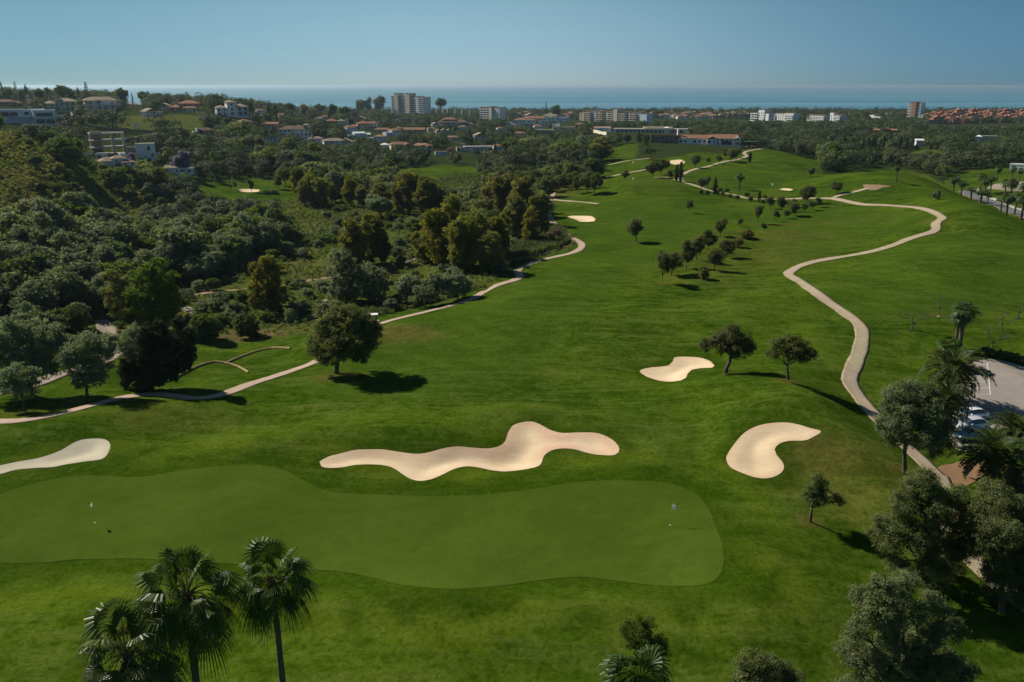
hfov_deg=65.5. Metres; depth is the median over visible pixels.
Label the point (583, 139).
olive tree
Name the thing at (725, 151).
olive tree
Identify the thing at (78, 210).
broadleaf tree
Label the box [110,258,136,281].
olive tree
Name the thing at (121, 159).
villa
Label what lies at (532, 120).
house
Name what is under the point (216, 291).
dirt track
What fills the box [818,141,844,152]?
olive tree
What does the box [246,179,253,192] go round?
olive tree
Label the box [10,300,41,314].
olive tree
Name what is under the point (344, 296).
shrub
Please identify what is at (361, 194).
eucalyptus tree
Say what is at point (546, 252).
post and rail fence
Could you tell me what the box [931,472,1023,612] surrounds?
footpath
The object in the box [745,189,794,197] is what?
putting green
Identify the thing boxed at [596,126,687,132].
pavilion
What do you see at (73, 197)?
olive tree
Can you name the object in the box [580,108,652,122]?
apartment block
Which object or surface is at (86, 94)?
araucaria tree
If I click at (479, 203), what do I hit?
olive tree
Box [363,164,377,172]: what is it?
broadleaf tree
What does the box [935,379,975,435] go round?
date palm
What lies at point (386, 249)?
eucalyptus tree
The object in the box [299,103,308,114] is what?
olive tree
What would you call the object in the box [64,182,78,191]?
shrub
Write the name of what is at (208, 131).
villa
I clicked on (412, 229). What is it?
shrub
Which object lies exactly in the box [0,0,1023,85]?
sky
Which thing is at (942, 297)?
bare tree
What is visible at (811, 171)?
olive tree
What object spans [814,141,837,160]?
olive tree
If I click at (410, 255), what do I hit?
shrub
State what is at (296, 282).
shrub
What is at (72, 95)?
broadleaf tree
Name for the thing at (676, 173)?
cypress tree
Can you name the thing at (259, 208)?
broadleaf tree
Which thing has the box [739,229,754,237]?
shrub
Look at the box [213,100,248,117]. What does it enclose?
villa
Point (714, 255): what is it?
olive tree
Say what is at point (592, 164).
broadleaf tree
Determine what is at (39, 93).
umbrella pine
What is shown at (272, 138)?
villa
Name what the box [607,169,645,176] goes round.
cart path
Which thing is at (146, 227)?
broadleaf tree
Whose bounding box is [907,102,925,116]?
apartment tower
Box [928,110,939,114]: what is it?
townhouse
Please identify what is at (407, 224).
shrub
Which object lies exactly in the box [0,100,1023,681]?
ground
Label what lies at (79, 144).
olive tree
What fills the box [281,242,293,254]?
shrub
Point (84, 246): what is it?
olive tree
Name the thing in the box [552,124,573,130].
house
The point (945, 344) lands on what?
fan palm
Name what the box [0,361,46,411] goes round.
olive tree
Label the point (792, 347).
olive tree
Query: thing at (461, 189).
olive tree
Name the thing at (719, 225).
olive tree
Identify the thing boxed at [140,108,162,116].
beach house
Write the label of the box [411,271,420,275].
shrub
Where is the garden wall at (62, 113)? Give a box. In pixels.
[57,111,72,116]
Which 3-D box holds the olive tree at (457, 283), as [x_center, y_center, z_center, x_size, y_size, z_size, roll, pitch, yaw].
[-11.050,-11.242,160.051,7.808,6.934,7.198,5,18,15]
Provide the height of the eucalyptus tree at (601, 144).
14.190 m
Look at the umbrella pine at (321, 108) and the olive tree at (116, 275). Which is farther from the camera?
the umbrella pine at (321, 108)
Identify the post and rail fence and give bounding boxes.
[515,239,574,260]
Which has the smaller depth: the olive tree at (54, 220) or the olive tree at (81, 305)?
the olive tree at (81, 305)
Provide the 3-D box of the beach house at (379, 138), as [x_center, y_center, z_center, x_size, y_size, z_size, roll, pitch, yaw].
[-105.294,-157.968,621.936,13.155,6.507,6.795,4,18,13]
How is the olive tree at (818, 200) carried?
on the ground
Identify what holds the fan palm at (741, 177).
on the ground
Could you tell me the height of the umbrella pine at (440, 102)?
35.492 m
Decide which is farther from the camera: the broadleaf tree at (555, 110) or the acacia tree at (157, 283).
the broadleaf tree at (555, 110)
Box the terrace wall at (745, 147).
[739,145,756,148]
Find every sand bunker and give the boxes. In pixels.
[0,438,109,473]
[238,189,259,191]
[320,422,618,480]
[568,216,594,221]
[640,357,713,381]
[670,160,684,164]
[726,422,820,477]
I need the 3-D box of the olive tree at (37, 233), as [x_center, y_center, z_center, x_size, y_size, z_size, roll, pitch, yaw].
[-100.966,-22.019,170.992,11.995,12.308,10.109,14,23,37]
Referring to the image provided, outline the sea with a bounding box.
[2,86,1023,109]
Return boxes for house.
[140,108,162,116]
[159,103,169,110]
[253,109,264,114]
[320,115,329,119]
[342,137,354,146]
[344,125,356,132]
[355,116,365,119]
[368,134,385,141]
[382,128,401,136]
[389,141,409,149]
[396,126,425,133]
[413,143,432,151]
[427,128,451,133]
[430,122,442,126]
[435,151,446,154]
[438,117,467,127]
[446,136,458,140]
[454,125,466,130]
[456,144,502,151]
[473,132,486,139]
[495,127,503,131]
[507,116,546,125]
[514,132,525,136]
[533,124,542,130]
[535,129,554,133]
[543,114,568,122]
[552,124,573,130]
[657,113,670,118]
[676,115,687,118]
[693,115,702,118]
[698,113,706,118]
[707,114,719,118]
[873,127,897,132]
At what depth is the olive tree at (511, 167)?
342.85 m
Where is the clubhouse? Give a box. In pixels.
[651,129,757,146]
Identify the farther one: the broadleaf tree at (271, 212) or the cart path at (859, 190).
the cart path at (859, 190)
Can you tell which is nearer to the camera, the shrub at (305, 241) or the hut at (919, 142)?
the shrub at (305, 241)
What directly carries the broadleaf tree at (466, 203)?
on the ground
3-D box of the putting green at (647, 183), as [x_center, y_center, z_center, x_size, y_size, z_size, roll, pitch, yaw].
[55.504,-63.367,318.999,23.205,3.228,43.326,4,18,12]
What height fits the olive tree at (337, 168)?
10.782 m
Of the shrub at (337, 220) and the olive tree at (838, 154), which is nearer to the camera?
the shrub at (337, 220)
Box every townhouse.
[927,118,937,123]
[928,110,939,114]
[932,115,944,123]
[944,116,955,123]
[952,109,965,114]
[954,117,960,123]
[963,116,975,123]
[969,108,980,112]
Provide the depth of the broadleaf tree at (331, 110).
886.07 m
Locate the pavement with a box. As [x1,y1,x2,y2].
[976,188,1020,209]
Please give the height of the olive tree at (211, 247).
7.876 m
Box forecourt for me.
[987,181,1023,190]
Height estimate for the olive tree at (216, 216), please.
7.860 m
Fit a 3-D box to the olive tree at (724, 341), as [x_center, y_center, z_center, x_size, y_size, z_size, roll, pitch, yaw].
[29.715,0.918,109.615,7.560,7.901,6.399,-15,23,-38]
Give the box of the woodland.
[0,86,1023,220]
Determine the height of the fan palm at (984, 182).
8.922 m
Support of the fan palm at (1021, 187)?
on the ground
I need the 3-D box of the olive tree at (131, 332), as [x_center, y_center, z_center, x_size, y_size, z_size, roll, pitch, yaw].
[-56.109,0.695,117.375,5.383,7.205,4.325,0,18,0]
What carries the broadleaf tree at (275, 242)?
on the ground
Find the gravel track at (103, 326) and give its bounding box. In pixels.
[0,319,122,395]
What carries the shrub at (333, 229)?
on the ground
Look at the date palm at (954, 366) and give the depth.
105.01 m
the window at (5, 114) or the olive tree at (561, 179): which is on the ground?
the olive tree at (561, 179)
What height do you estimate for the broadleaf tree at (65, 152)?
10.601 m
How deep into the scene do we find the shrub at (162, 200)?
273.44 m
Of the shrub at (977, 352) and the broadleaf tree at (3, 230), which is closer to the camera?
the shrub at (977, 352)
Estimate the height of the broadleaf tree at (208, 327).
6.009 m
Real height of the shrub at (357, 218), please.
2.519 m
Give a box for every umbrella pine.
[1,88,13,98]
[32,88,45,97]
[54,85,69,97]
[115,88,127,99]
[137,91,148,106]
[282,103,293,109]
[314,103,324,116]
[338,106,349,113]
[435,98,446,110]
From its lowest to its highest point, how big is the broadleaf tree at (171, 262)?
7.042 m
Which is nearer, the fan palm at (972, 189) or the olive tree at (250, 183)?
the olive tree at (250, 183)
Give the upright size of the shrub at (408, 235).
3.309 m
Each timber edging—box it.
[165,360,249,382]
[226,347,290,361]
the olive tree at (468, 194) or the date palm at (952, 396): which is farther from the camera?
the olive tree at (468, 194)
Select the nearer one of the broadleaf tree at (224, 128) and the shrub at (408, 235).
the shrub at (408, 235)
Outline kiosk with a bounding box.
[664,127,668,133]
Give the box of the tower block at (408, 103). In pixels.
[390,93,430,113]
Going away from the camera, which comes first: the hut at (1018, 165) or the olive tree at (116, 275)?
the olive tree at (116, 275)
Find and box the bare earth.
[938,461,982,486]
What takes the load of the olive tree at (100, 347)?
on the ground
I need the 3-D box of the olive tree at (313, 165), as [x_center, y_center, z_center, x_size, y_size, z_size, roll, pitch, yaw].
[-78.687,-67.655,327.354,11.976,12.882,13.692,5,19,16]
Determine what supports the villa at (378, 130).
on the ground
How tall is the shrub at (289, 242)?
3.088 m
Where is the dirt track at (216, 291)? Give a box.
[195,277,330,295]
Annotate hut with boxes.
[914,139,924,145]
[975,135,982,141]
[982,135,996,140]
[1009,163,1023,170]
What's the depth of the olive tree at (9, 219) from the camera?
172.28 m
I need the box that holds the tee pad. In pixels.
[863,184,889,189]
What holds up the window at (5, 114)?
in the villa at (39, 116)
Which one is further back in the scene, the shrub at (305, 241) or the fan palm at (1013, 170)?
the fan palm at (1013, 170)
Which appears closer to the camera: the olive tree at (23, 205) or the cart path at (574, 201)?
the olive tree at (23, 205)
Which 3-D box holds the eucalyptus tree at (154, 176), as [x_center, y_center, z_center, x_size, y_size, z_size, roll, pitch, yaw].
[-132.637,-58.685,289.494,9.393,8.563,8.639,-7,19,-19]
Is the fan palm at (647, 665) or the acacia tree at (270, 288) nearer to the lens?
the fan palm at (647, 665)
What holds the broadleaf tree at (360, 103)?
on the ground
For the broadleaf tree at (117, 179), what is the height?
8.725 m
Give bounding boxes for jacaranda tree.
[126,152,136,159]
[172,150,190,167]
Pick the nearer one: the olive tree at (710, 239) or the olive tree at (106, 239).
the olive tree at (106, 239)
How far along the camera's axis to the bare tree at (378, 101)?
1431.78 m
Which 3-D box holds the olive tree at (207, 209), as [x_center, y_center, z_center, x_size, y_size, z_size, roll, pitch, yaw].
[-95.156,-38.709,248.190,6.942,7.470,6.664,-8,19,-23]
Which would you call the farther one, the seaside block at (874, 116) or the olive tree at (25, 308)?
the seaside block at (874, 116)
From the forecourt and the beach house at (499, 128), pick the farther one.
the beach house at (499, 128)
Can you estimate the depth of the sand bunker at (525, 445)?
89.32 m
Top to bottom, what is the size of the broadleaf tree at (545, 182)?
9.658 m
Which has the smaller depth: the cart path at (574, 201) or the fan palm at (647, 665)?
the fan palm at (647, 665)
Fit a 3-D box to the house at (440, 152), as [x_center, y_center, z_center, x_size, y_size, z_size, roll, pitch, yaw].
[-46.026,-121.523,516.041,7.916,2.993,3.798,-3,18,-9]
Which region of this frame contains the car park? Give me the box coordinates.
[950,359,1023,451]
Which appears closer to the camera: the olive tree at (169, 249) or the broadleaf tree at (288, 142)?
the olive tree at (169, 249)
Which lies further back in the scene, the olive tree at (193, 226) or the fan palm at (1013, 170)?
the fan palm at (1013, 170)
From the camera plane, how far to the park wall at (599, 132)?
808.15 m
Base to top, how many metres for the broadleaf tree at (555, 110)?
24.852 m
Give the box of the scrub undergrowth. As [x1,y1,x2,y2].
[0,128,829,347]
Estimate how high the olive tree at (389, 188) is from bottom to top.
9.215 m
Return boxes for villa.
[0,99,22,106]
[0,109,66,126]
[43,98,75,110]
[82,97,124,109]
[83,152,107,158]
[95,153,135,166]
[127,142,158,160]
[164,162,194,174]
[169,100,200,112]
[192,127,214,135]
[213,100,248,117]
[261,122,280,129]
[261,136,279,143]
[277,123,310,137]
[305,135,322,142]
[322,138,345,145]
[326,119,348,126]
[347,131,370,137]
[352,121,376,129]
[374,128,388,132]
[391,118,411,122]
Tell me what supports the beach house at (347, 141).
on the ground
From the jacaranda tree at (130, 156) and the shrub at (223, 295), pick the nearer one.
the shrub at (223, 295)
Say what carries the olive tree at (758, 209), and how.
on the ground
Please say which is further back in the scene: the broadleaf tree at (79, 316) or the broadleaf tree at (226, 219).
the broadleaf tree at (226, 219)
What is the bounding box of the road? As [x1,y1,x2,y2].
[959,191,1023,218]
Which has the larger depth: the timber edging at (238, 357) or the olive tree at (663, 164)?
the olive tree at (663, 164)
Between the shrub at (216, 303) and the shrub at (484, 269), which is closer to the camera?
the shrub at (216, 303)
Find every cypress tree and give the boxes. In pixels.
[24,84,27,98]
[248,102,253,120]
[266,103,271,121]
[274,104,277,120]
[674,164,678,180]
[678,160,683,181]
[712,177,718,194]
[747,152,751,162]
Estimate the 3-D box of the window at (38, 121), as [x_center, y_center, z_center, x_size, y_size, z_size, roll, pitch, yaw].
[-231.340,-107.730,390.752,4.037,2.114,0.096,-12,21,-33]
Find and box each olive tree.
[0,206,29,224]
[0,210,32,233]
[0,231,13,245]
[0,241,35,260]
[0,254,7,271]
[0,269,39,291]
[0,315,70,394]
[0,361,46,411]
[6,228,28,241]
[6,244,52,271]
[7,277,59,311]
[9,196,42,214]
[9,240,30,245]
[9,312,32,344]
[10,209,64,247]
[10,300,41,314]
[22,197,78,232]
[25,264,87,309]
[26,236,97,254]
[27,216,57,228]
[37,230,87,261]
[40,230,94,253]
[43,87,52,94]
[49,246,81,265]
[51,250,105,282]
[51,329,120,396]
[56,279,92,305]
[58,190,92,207]
[64,302,90,324]
[68,192,98,206]
[71,209,99,231]
[73,224,119,241]
[74,137,85,151]
[75,230,108,245]
[79,220,115,231]
[84,272,120,309]
[87,244,117,263]
[96,208,117,221]
[97,216,107,223]
[97,235,119,246]
[103,268,132,307]
[108,207,124,220]
[108,219,124,226]
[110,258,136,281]
[112,223,142,252]
[113,322,139,357]
[120,215,138,224]
[127,168,154,186]
[131,159,152,168]
[133,223,151,237]
[133,248,155,267]
[135,215,153,220]
[139,203,160,216]
[141,219,156,225]
[147,221,176,245]
[150,226,210,273]
[152,217,169,225]
[152,241,186,277]
[166,215,191,222]
[170,216,195,226]
[170,224,198,233]
[175,250,225,279]
[188,212,212,225]
[189,222,209,234]
[197,205,216,214]
[205,244,225,269]
[207,213,226,219]
[211,229,225,238]
[212,232,251,255]
[221,138,242,149]
[222,227,253,244]
[224,212,258,247]
[227,211,238,221]
[229,120,251,133]
[240,135,259,152]
[244,135,264,144]
[245,98,254,103]
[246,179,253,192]
[247,149,272,167]
[252,221,280,249]
[254,144,265,152]
[259,216,275,223]
[272,221,296,242]
[273,150,294,164]
[273,175,282,188]
[274,166,290,185]
[278,226,290,240]
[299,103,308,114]
[302,161,332,173]
[304,301,385,373]
[312,300,344,320]
[323,170,344,193]
[323,247,394,302]
[325,163,344,172]
[342,170,356,181]
[347,171,369,179]
[363,194,393,215]
[367,173,390,188]
[370,172,392,183]
[379,165,399,178]
[384,181,396,199]
[395,273,420,303]
[411,272,448,306]
[441,266,473,298]
[454,185,472,195]
[457,189,478,200]
[467,197,495,214]
[475,208,490,214]
[479,172,498,187]
[499,164,517,175]
[519,136,547,144]
[533,192,554,212]
[536,165,552,176]
[544,141,564,162]
[550,165,560,176]
[552,177,559,188]
[554,174,566,185]
[558,162,579,183]
[566,171,577,184]
[572,176,582,193]
[574,135,590,152]
[579,171,593,190]
[589,172,600,194]
[598,175,603,186]
[621,170,629,179]
[626,218,644,241]
[645,161,660,175]
[655,249,671,282]
[659,158,666,172]
[666,169,673,177]
[666,252,684,275]
[680,239,698,267]
[686,200,693,208]
[690,155,701,164]
[691,235,705,258]
[696,178,705,189]
[698,322,761,373]
[702,229,719,249]
[705,176,710,185]
[706,248,728,269]
[714,218,727,235]
[715,155,722,161]
[719,239,737,252]
[721,148,727,155]
[726,148,737,161]
[728,643,808,681]
[754,204,764,223]
[762,333,819,379]
[764,196,774,208]
[771,210,779,221]
[777,196,789,209]
[783,209,790,215]
[788,202,800,214]
[799,185,816,202]
[800,471,847,521]
[801,202,809,209]
[807,167,814,176]
[807,200,815,207]
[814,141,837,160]
[815,197,821,206]
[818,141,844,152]
[826,149,849,170]
[828,567,984,681]
[829,181,843,191]
[862,465,981,590]
[870,375,959,474]
[960,475,1023,613]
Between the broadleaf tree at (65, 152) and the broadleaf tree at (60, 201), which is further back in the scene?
the broadleaf tree at (65, 152)
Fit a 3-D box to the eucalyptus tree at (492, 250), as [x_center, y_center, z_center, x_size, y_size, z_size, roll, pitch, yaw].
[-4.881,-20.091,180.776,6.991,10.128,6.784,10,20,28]
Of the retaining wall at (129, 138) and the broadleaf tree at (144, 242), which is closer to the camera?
the broadleaf tree at (144, 242)
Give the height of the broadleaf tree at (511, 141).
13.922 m
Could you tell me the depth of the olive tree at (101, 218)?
210.41 m
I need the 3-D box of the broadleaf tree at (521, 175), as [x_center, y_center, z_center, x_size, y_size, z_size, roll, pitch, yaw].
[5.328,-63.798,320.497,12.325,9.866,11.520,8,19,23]
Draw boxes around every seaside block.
[750,109,773,121]
[774,113,798,120]
[807,115,829,120]
[830,112,845,120]
[870,115,885,117]
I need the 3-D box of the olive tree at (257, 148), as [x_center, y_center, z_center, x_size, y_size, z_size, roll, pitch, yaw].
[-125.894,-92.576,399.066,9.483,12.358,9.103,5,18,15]
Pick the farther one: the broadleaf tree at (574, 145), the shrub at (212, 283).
the broadleaf tree at (574, 145)
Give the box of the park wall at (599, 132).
[593,130,606,134]
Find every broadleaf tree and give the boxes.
[0,112,4,128]
[0,224,8,235]
[0,250,58,279]
[0,286,17,311]
[16,89,24,102]
[22,308,69,334]
[35,130,60,143]
[42,135,84,165]
[48,198,71,215]
[59,132,83,145]
[62,304,92,331]
[64,201,97,221]
[67,88,77,99]
[86,240,136,267]
[93,166,134,191]
[95,261,133,280]
[111,282,138,316]
[122,248,138,266]
[129,219,160,231]
[134,236,158,250]
[144,165,166,186]
[148,256,176,276]
[169,293,188,309]
[174,235,208,256]
[189,313,225,341]
[196,217,224,233]
[198,231,213,244]
[214,124,231,137]
[214,234,246,268]
[218,214,234,225]
[221,222,253,244]
[225,125,249,138]
[231,311,262,338]
[234,215,260,246]
[241,204,266,216]
[257,230,282,249]
[263,207,294,224]
[264,147,281,168]
[280,138,300,150]
[288,150,312,164]
[307,142,322,151]
[310,152,324,162]
[314,165,329,178]
[325,104,337,117]
[336,155,356,164]
[338,160,351,169]
[354,176,368,195]
[355,99,365,109]
[355,163,366,172]
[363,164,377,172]
[367,167,388,185]
[378,158,397,177]
[460,205,470,216]
[462,197,482,206]
[477,170,491,186]
[480,209,500,223]
[489,166,502,173]
[500,137,520,149]
[516,170,535,183]
[529,169,543,178]
[534,174,553,195]
[550,104,562,113]
[556,162,568,182]
[561,141,572,147]
[563,142,579,152]
[581,157,600,173]
[618,612,672,658]
[817,143,842,164]
[853,109,871,118]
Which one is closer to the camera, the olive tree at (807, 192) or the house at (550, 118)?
the olive tree at (807, 192)
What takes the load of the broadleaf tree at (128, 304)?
on the ground
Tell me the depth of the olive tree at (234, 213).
229.23 m
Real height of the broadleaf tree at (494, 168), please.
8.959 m
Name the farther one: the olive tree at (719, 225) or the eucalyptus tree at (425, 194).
the eucalyptus tree at (425, 194)
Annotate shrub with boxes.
[9,132,22,138]
[9,195,22,201]
[22,138,34,144]
[26,155,43,166]
[35,181,48,189]
[48,183,63,192]
[53,162,63,170]
[62,168,73,178]
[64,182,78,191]
[97,163,107,168]
[113,321,126,327]
[127,191,138,197]
[143,193,152,201]
[156,197,166,203]
[180,288,195,299]
[191,279,205,290]
[192,302,198,312]
[197,299,208,312]
[205,278,220,289]
[206,291,229,308]
[206,297,226,313]
[215,313,227,322]
[224,301,244,319]
[225,291,234,298]
[234,289,251,304]
[237,264,246,272]
[241,304,250,313]
[258,312,275,320]
[266,249,278,256]
[276,255,286,260]
[277,293,288,299]
[278,241,294,248]
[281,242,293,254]
[283,278,291,285]
[283,308,296,325]
[284,301,297,312]
[289,278,306,288]
[291,228,300,236]
[296,247,308,256]
[296,298,311,312]
[300,282,311,288]
[300,288,313,296]
[301,238,310,244]
[303,232,312,238]
[303,233,338,245]
[313,238,320,246]
[314,279,330,291]
[320,285,328,293]
[321,211,331,217]
[330,224,339,233]
[331,206,340,212]
[333,217,344,224]
[339,291,353,303]
[350,211,358,215]
[355,215,362,221]
[363,257,374,264]
[383,298,399,308]
[384,211,392,220]
[384,223,392,227]
[387,263,395,270]
[389,246,402,257]
[390,293,398,299]
[393,223,404,229]
[394,217,403,222]
[394,236,407,246]
[397,256,406,262]
[404,222,411,226]
[405,233,411,242]
[407,226,417,232]
[407,251,414,258]
[409,217,419,223]
[411,222,422,230]
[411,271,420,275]
[412,275,422,286]
[438,262,451,273]
[458,262,475,270]
[478,263,491,273]
[488,265,499,273]
[698,264,709,279]
[734,237,743,247]
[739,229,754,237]
[932,189,940,199]
[965,347,981,356]
[978,346,996,354]
[994,349,1009,357]
[1004,351,1020,360]
[1017,356,1023,363]
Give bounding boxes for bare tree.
[366,98,371,109]
[372,95,385,109]
[547,228,561,239]
[894,310,930,329]
[934,294,953,314]
[981,325,1010,347]
[992,311,1017,331]
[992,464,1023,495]
[1002,302,1023,317]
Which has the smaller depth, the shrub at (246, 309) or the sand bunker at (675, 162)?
the shrub at (246, 309)
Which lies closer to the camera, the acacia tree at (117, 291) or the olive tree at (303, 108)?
the acacia tree at (117, 291)
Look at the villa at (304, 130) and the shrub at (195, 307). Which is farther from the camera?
the villa at (304, 130)
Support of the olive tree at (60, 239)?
on the ground
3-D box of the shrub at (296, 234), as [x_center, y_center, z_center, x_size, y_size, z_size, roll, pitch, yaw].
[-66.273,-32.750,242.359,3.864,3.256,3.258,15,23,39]
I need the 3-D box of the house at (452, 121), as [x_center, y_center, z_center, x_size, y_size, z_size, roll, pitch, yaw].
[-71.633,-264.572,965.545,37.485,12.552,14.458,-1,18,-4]
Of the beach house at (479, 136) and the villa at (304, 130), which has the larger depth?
the beach house at (479, 136)
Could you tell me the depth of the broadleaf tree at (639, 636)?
55.46 m
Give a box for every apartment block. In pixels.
[479,106,505,119]
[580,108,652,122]
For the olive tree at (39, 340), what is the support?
on the ground
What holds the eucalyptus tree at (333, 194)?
on the ground
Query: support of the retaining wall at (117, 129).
on the ground
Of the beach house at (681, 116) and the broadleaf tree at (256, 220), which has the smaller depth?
the broadleaf tree at (256, 220)
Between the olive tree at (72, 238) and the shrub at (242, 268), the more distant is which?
the shrub at (242, 268)
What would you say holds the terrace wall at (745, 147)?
on the ground
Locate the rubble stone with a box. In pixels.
[183,307,192,311]
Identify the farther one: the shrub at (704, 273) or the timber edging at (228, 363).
the shrub at (704, 273)
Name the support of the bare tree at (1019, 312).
on the ground
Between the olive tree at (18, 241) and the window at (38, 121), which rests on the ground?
the olive tree at (18, 241)
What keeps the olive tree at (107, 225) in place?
on the ground
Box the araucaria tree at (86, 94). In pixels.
[83,82,90,98]
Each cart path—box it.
[0,193,585,423]
[550,199,597,203]
[604,158,649,165]
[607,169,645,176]
[678,149,955,487]
[831,188,869,197]
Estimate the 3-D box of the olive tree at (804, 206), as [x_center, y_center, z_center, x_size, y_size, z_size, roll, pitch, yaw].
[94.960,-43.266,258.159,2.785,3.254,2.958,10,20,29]
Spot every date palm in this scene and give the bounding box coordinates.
[918,347,996,401]
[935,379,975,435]
[945,427,1023,491]
[981,409,1023,468]
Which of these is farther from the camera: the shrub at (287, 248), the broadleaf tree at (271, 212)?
the broadleaf tree at (271, 212)
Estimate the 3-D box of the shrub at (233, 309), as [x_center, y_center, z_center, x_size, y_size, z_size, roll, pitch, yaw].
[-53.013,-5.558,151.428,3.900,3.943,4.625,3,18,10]
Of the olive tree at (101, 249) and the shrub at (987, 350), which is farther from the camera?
the olive tree at (101, 249)
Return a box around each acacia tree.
[99,269,129,327]
[120,256,183,331]
[246,254,290,311]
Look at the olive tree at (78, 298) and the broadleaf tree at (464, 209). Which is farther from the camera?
the broadleaf tree at (464, 209)
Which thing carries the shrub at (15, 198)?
on the ground
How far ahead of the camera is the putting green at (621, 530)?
75.31 m
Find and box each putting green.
[0,464,723,588]
[622,180,680,186]
[628,160,652,168]
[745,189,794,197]
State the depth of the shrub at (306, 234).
237.96 m
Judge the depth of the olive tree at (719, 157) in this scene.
407.79 m
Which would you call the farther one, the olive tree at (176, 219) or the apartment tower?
the apartment tower
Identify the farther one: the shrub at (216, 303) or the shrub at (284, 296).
the shrub at (284, 296)
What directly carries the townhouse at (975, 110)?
on the ground
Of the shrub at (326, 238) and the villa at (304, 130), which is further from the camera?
the villa at (304, 130)
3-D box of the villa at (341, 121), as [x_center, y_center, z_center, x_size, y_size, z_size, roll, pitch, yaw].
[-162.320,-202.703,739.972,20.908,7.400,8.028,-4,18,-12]
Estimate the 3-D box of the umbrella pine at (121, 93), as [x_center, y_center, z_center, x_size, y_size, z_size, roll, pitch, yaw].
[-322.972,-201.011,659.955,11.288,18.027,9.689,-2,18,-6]
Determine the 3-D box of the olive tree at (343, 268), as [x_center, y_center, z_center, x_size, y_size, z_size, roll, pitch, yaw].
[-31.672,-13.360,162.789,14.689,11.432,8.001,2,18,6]
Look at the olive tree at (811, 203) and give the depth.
259.56 m
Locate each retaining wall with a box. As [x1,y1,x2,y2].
[84,124,154,132]
[125,133,153,141]
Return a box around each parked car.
[951,425,989,441]
[953,406,989,419]
[956,415,990,429]
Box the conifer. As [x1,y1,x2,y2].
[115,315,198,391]
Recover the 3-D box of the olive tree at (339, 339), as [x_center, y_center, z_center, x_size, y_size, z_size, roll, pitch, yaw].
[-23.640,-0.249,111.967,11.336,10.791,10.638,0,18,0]
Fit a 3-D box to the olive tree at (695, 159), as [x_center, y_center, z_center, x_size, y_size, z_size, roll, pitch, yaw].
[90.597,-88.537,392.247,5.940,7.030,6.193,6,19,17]
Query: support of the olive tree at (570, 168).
on the ground
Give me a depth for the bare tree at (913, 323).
134.73 m
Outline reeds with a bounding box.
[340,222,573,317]
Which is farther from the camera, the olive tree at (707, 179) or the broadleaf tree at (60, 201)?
the olive tree at (707, 179)
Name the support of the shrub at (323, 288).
on the ground
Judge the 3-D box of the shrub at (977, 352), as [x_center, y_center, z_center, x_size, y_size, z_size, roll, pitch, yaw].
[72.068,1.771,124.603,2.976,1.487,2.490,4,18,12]
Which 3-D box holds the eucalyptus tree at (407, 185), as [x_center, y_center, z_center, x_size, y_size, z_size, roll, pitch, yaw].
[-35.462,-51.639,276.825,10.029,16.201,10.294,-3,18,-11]
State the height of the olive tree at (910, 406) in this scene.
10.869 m
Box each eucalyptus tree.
[145,167,159,183]
[289,166,306,193]
[294,179,311,205]
[301,171,315,203]
[310,176,330,205]
[327,181,337,201]
[338,211,369,265]
[340,175,358,204]
[354,184,368,205]
[357,212,387,263]
[369,178,389,198]
[374,235,392,263]
[390,172,405,211]
[395,169,419,213]
[408,229,432,262]
[411,175,438,215]
[419,204,460,269]
[431,185,446,208]
[440,193,461,219]
[441,211,482,267]
[466,205,502,263]
[475,230,505,267]
[478,173,494,210]
[484,170,519,217]
[487,213,511,252]
[501,189,530,236]
[508,175,537,206]
[521,205,540,239]
[528,193,550,223]
[587,136,614,158]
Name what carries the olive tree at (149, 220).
on the ground
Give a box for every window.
[1,112,8,116]
[9,112,17,115]
[35,113,52,116]
[35,119,45,123]
[46,119,54,123]
[722,141,730,144]
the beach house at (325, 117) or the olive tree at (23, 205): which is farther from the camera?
the beach house at (325, 117)
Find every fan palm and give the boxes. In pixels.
[71,597,196,681]
[120,544,248,681]
[227,536,323,681]
[592,643,673,681]
[734,173,745,189]
[894,165,900,181]
[934,336,963,365]
[948,307,969,344]
[949,176,960,191]
[950,301,982,351]
[956,180,969,194]
[966,187,977,199]
[974,189,989,202]
[976,173,987,189]
[981,177,992,189]
[989,175,996,192]
[995,164,1002,181]
[996,197,1004,212]
[998,193,1017,215]
[1000,179,1007,195]
[1005,177,1018,203]
[1010,165,1017,177]
[1013,191,1023,214]
[1015,190,1023,219]
[1017,167,1022,182]
[1017,182,1023,190]
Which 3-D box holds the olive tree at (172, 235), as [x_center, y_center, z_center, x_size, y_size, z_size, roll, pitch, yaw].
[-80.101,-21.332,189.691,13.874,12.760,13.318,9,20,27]
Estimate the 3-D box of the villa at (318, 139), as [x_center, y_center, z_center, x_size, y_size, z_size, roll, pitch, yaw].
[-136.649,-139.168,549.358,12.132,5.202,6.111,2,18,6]
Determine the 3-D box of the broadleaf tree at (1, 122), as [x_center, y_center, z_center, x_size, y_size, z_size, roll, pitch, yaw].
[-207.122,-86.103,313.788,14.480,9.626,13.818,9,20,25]
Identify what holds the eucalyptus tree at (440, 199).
on the ground
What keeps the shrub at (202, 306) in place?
on the ground
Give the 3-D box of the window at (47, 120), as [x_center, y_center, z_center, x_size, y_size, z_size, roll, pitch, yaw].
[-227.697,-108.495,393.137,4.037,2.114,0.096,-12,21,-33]
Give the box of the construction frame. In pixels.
[87,131,127,154]
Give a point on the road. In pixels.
(991, 202)
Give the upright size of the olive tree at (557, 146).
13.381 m

